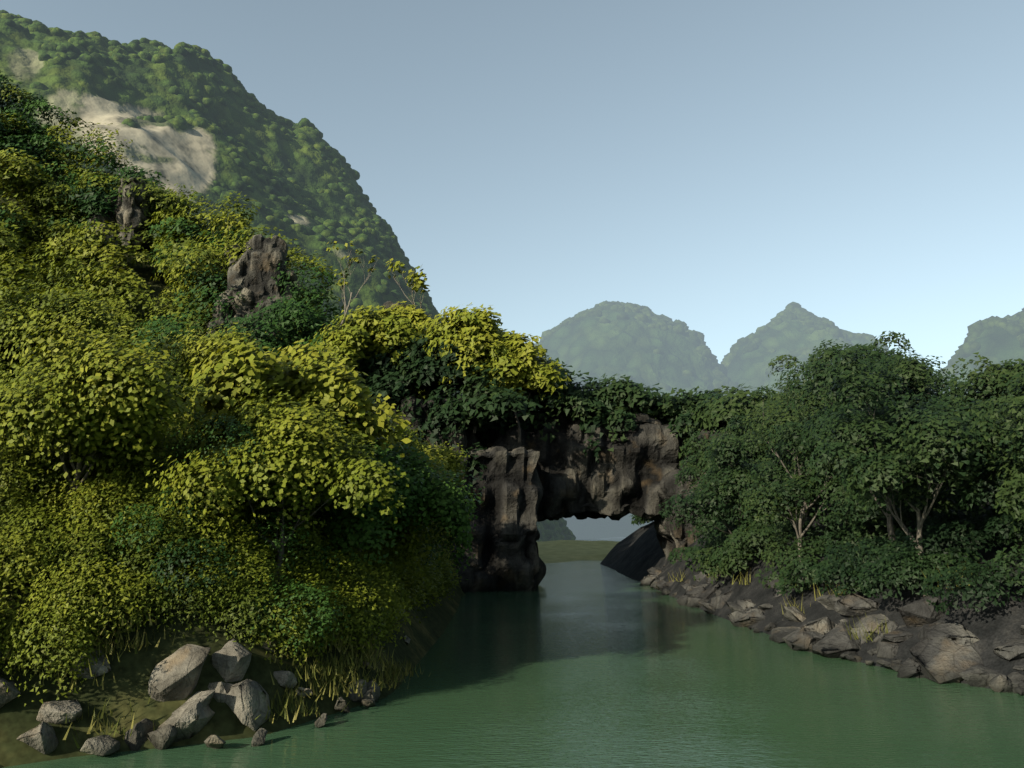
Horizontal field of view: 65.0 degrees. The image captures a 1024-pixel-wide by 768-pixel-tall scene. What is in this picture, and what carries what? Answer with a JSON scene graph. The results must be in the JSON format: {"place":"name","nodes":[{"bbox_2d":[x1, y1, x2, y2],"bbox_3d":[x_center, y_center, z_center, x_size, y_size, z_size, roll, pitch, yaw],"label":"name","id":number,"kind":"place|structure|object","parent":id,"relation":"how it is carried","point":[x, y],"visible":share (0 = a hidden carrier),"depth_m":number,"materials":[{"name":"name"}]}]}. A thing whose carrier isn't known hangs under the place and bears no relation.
{"place":"outdoors","nodes":[
{"label":"outdoors","id":0,"kind":"place"},
{"bbox_2d":[0,134,465,767],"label":"hill terrain","id":1,"kind":"structure","parent":0,"point":[132,670],"depth_m":14.73,"materials":[{"name":"green plant"}]},
{"bbox_2d":[0,262,122,386],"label":"tree","id":2,"kind":"object","parent":1,"relation":"on","point":[63,303],"visible":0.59,"depth_m":21.55,"materials":[{"name":"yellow plant"}]},
{"bbox_2d":[0,309,200,506],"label":"tree","id":3,"kind":"object","parent":1,"relation":"on","point":[106,390],"visible":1,"depth_m":15.69,"materials":[{"name":"green plant"}]},
{"bbox_2d":[83,177,150,251],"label":"outcrop rock","id":4,"kind":"object","parent":1,"relation":"on","point":[128,212],"visible":0.55,"depth_m":88.77,"materials":[{"name":"stone"}]},
{"bbox_2d":[0,609,410,755],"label":"rocks","id":5,"kind":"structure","parent":1,"relation":"on","point":[175,675],"depth_m":13.92,"materials":[{"name":"stone"}]},
{"bbox_2d":[147,322,263,439],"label":"tree","id":6,"kind":"object","parent":1,"relation":"on","point":[185,363],"visible":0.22,"depth_m":23.68,"materials":[{"name":"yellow plant"}]},
{"bbox_2d":[0,577,430,747],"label":"shore grass","id":7,"kind":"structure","parent":1,"relation":"on","point":[368,654],"depth_m":15.83,"materials":[{"name":"green plant"}]},
{"bbox_2d":[0,70,446,402],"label":"vegetation","id":8,"kind":"object","parent":1,"relation":"on","point":[93,278],"depth_m":81.46,"materials":[{"name":"green plant"}]},
{"bbox_2d":[0,295,461,705],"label":"bank vegetation","id":9,"kind":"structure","parent":1,"relation":"on","point":[412,581],"depth_m":15.82,"materials":[{"name":"green plant"}]},
{"bbox_2d":[205,234,301,348],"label":"outcrop rock","id":10,"kind":"object","parent":1,"relation":"on","point":[250,273],"visible":0.44,"depth_m":70.23,"materials":[{"name":"stone"}]},
{"bbox_2d":[220,239,290,279],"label":"shrub","id":11,"kind":"object","parent":1,"relation":"on","point":[249,244],"visible":0.03,"depth_m":79.55,"materials":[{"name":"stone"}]},
{"bbox_2d":[145,381,409,589],"bbox_3d":[-5.301,2.395,17.740,5.210,5.009,4.805,5,-12,-26],"label":"tree","id":12,"kind":"object","parent":1,"relation":"on","point":[297,449],"visible":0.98,"depth_m":17.03,"materials":[{"name":"green plant"}]},
{"bbox_2d":[175,336,411,473],"bbox_3d":[-5.824,1.262,21.144,5.742,5.338,4.792,6,-12,-31],"label":"tree","id":13,"kind":"object","parent":1,"relation":"on","point":[300,377],"visible":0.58,"depth_m":20.30,"materials":[{"name":"green plant"}]},
{"bbox_2d":[326,239,379,327],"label":"bare tree","id":14,"kind":"object","parent":1,"relation":"on","point":[344,282],"visible":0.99,"depth_m":69.99,"materials":[{"name":"green plant"}]},
{"bbox_2d":[305,440,484,585],"bbox_3d":[-3.575,3.592,22.175,5.645,4.346,5.758,0,-11,0],"label":"tree","id":15,"kind":"object","parent":1,"relation":"on","point":[443,499],"visible":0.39,"depth_m":22.11,"materials":[{"name":"green plant"}]},
{"bbox_2d":[361,409,459,566],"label":"tree","id":16,"kind":"object","parent":1,"relation":"on","point":[411,533],"visible":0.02,"depth_m":24.06,"materials":[{"name":"green plant"}]},
{"bbox_2d":[397,444,447,556],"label":"tree","id":17,"kind":"object","parent":1,"relation":"on","point":[432,457],"visible":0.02,"depth_m":28.94,"materials":[{"name":"green plant"}]},
{"bbox_2d":[417,440,470,534],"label":"tree","id":18,"kind":"object","parent":1,"relation":"on","point":[454,460],"visible":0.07,"depth_m":35.41,"materials":[{"name":"green plant"}]},
{"bbox_2d":[0,22,566,541],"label":"mountain","id":19,"kind":"structure","parent":0,"point":[200,160],"depth_m":307.88,"materials":[{"name":"green plant"}]},
{"bbox_2d":[0,10,575,541],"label":"forest canopy","id":20,"kind":"object","parent":19,"relation":"on","point":[58,52],"visible":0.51,"depth_m":329.56,"materials":[{"name":"green plant"}]},
{"bbox_2d":[0,0,1023,372],"label":"sky","id":21,"kind":"structure","parent":0,"point":[715,167],"materials":[{"name":"blue"}]},
{"bbox_2d":[1,538,1023,767],"bbox_3d":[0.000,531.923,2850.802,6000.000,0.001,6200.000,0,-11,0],"label":"river water","id":22,"kind":"structure","parent":0,"point":[584,664],"depth_m":16.39,"materials":[{"name":"green liquid"}]},
{"bbox_2d":[537,540,619,562],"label":"bank ground","id":23,"kind":"structure","parent":0,"point":[556,551],"depth_m":119.26,"materials":[{"name":"green plant"}]},
{"bbox_2d":[538,310,726,538],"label":"mountain","id":24,"kind":"structure","parent":0,"point":[593,346],"depth_m":581.93,"materials":[{"name":"stone"}]},
{"bbox_2d":[534,300,736,394],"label":"tree canopy","id":25,"kind":"object","parent":24,"relation":"on","point":[663,322],"visible":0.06,"depth_m":611.80,"materials":[{"name":"green plant"}]},
{"bbox_2d":[723,311,884,396],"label":"mountain","id":26,"kind":"structure","parent":0,"point":[785,337],"depth_m":591.93,"materials":[{"name":"stone"}]},
{"bbox_2d":[612,302,894,537],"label":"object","id":27,"kind":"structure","parent":26,"relation":"on","point":[806,317],"depth_m":605.99,"materials":[{"name":"green plant"}]},
{"bbox_2d":[600,478,1023,688],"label":"bank","id":28,"kind":"structure","parent":0,"point":[637,554],"depth_m":27.42,"materials":[{"name":"grey stone"}]},
{"bbox_2d":[693,440,760,485],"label":"tree","id":29,"kind":"object","parent":28,"relation":"on","point":[702,463],"visible":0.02,"depth_m":44.61,"materials":[{"name":"green plant"}]},
{"bbox_2d":[674,414,792,503],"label":"tree","id":30,"kind":"object","parent":28,"relation":"on","point":[735,428],"visible":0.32,"depth_m":44.61,"materials":[{"name":"green plant"}]},
{"bbox_2d":[658,430,819,559],"bbox_3d":[10.745,5.498,37.553,8.072,6.386,5.168,0,-11,0],"label":"tree","id":31,"kind":"object","parent":28,"relation":"on","point":[728,476],"visible":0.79,"depth_m":36.53,"materials":[{"name":"green plant"}]},
{"bbox_2d":[740,355,828,540],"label":"tree","id":32,"kind":"object","parent":28,"relation":"on","point":[770,419],"visible":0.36,"depth_m":33.98,"materials":[{"name":"green plant"}]},
{"bbox_2d":[730,400,871,578],"bbox_3d":[11.204,4.134,31.005,5.621,7.100,4.231,0,-11,0],"label":"tree","id":33,"kind":"object","parent":28,"relation":"on","point":[806,485],"visible":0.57,"depth_m":30.69,"materials":[{"name":"green plant"}]},
{"bbox_2d":[754,371,854,506],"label":"tree","id":34,"kind":"object","parent":28,"relation":"on","point":[781,404],"visible":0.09,"depth_m":39.93,"materials":[{"name":"green plant"}]},
{"bbox_2d":[668,564,976,641],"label":"shore grass","id":35,"kind":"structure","parent":28,"relation":"on","point":[749,580],"depth_m":26.89,"materials":[{"name":"green plant"}]},
{"bbox_2d":[630,390,1023,614],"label":"bank vegetation","id":36,"kind":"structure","parent":28,"relation":"on","point":[897,562],"depth_m":25.70,"materials":[{"name":"green plant"}]},
{"bbox_2d":[640,565,1023,694],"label":"shore rocks","id":37,"kind":"object","parent":28,"relation":"on","point":[941,653],"depth_m":22.15,"materials":[{"name":"stone"}]},
{"bbox_2d":[774,339,963,541],"bbox_3d":[12.414,2.157,27.759,6.610,8.370,5.300,3,-11,-15],"label":"tree","id":38,"kind":"object","parent":28,"relation":"on","point":[909,367],"visible":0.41,"depth_m":27.03,"materials":[{"name":"green plant"}]},
{"bbox_2d":[786,331,957,491],"bbox_3d":[14.379,1.682,31.856,6.557,7.395,4.975,0,-11,0],"label":"tree","id":39,"kind":"object","parent":28,"relation":"on","point":[887,340],"visible":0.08,"depth_m":31.55,"materials":[{"name":"green plant"}]},
{"bbox_2d":[801,345,1020,597],"bbox_3d":[11.598,2.586,22.823,5.917,7.129,6.494,-10,-15,44],"label":"tree","id":40,"kind":"object","parent":28,"relation":"on","point":[877,450],"visible":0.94,"depth_m":22.01,"materials":[{"name":"green plant"}]},
{"bbox_2d":[933,352,1023,547],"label":"tree","id":41,"kind":"object","parent":28,"relation":"on","point":[993,383],"visible":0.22,"depth_m":23.81,"materials":[{"name":"green plant"}]},
{"bbox_2d":[969,370,1023,540],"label":"tree","id":42,"kind":"object","parent":28,"relation":"on","point":[1014,490],"visible":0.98,"depth_m":19.23,"materials":[{"name":"green plant"}]},
{"bbox_2d":[1012,438,1023,466],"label":"tree","id":43,"kind":"object","parent":28,"relation":"on","point":[1018,450],"visible":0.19,"depth_m":21.81,"materials":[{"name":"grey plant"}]},
{"bbox_2d":[931,326,1023,395],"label":"mountain","id":44,"kind":"structure","parent":0,"point":[998,344],"depth_m":439.72,"materials":[{"name":"grey stone"}]},
{"bbox_2d":[931,308,1023,389],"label":"tree canopy","id":45,"kind":"object","parent":44,"relation":"on","point":[1012,325],"visible":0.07,"depth_m":449.87,"materials":[{"name":"green plant"}]},
{"label":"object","id":46,"kind":"structure","parent":0,"visible":0},
{"bbox_2d":[375,395,751,591],"bbox_3d":[5.691,8.993,55.327,33.645,16.100,13.748,0,-11,0],"label":"arch rock","id":47,"kind":"object","parent":46,"relation":"on","point":[530,482],"visible":0.33,"depth_m":54.35,"materials":[{"name":"stone"}]},
{"bbox_2d":[313,305,423,379],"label":"tree","id":48,"kind":"object","parent":47,"relation":"on","point":[355,337],"visible":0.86,"depth_m":54.72,"materials":[{"name":"green plant"}]},
{"bbox_2d":[383,301,412,310],"bbox_3d":[-9.118,-4.975,62.066,3.100,2.720,2.386,0,-11,0],"label":"outcrop rock","id":49,"kind":"object","parent":47,"relation":"on","point":[387,304],"visible":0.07,"depth_m":61.35,"materials":[{"name":"stone"}]},
{"bbox_2d":[385,258,429,308],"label":"bare tree","id":50,"kind":"object","parent":47,"relation":"on","point":[419,283],"visible":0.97,"depth_m":60.41,"materials":[{"name":"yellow plant"}]},
{"bbox_2d":[381,301,439,390],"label":"tree","id":51,"kind":"object","parent":47,"relation":"on","point":[415,316],"visible":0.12,"depth_m":58.46,"materials":[{"name":"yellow plant"}]},
{"bbox_2d":[433,376,474,394],"bbox_3d":[-3.383,-0.529,60.130,8.368,8.005,7.910,0,-11,0],"label":"shrub","id":52,"kind":"object","parent":47,"relation":"on","point":[449,387],"visible":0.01,"depth_m":60.76,"materials":[{"name":"green plant"}]},
{"bbox_2d":[412,317,509,393],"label":"tree","id":53,"kind":"object","parent":47,"relation":"on","point":[434,342],"visible":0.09,"depth_m":54.10,"materials":[{"name":"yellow plant"}]},
{"bbox_2d":[426,302,502,433],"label":"tree","id":54,"kind":"object","parent":47,"relation":"on","point":[472,336],"visible":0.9,"depth_m":53.23,"materials":[{"name":"green plant"}]},
{"bbox_2d":[468,326,571,441],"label":"tree","id":55,"kind":"object","parent":47,"relation":"on","point":[514,361],"visible":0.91,"depth_m":53.53,"materials":[{"name":"green plant"}]},
{"bbox_2d":[511,362,574,418],"bbox_3d":[2.127,1.484,57.904,7.226,6.204,5.296,0,-11,0],"label":"shrub","id":56,"kind":"object","parent":47,"relation":"on","point":[560,376],"visible":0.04,"depth_m":57.20,"materials":[{"name":"green plant"}]},
{"bbox_2d":[354,333,784,484],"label":"arch vegetation","id":57,"kind":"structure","parent":47,"relation":"on","point":[495,404],"depth_m":54.39,"materials":[{"name":"green plant"}]}
]}

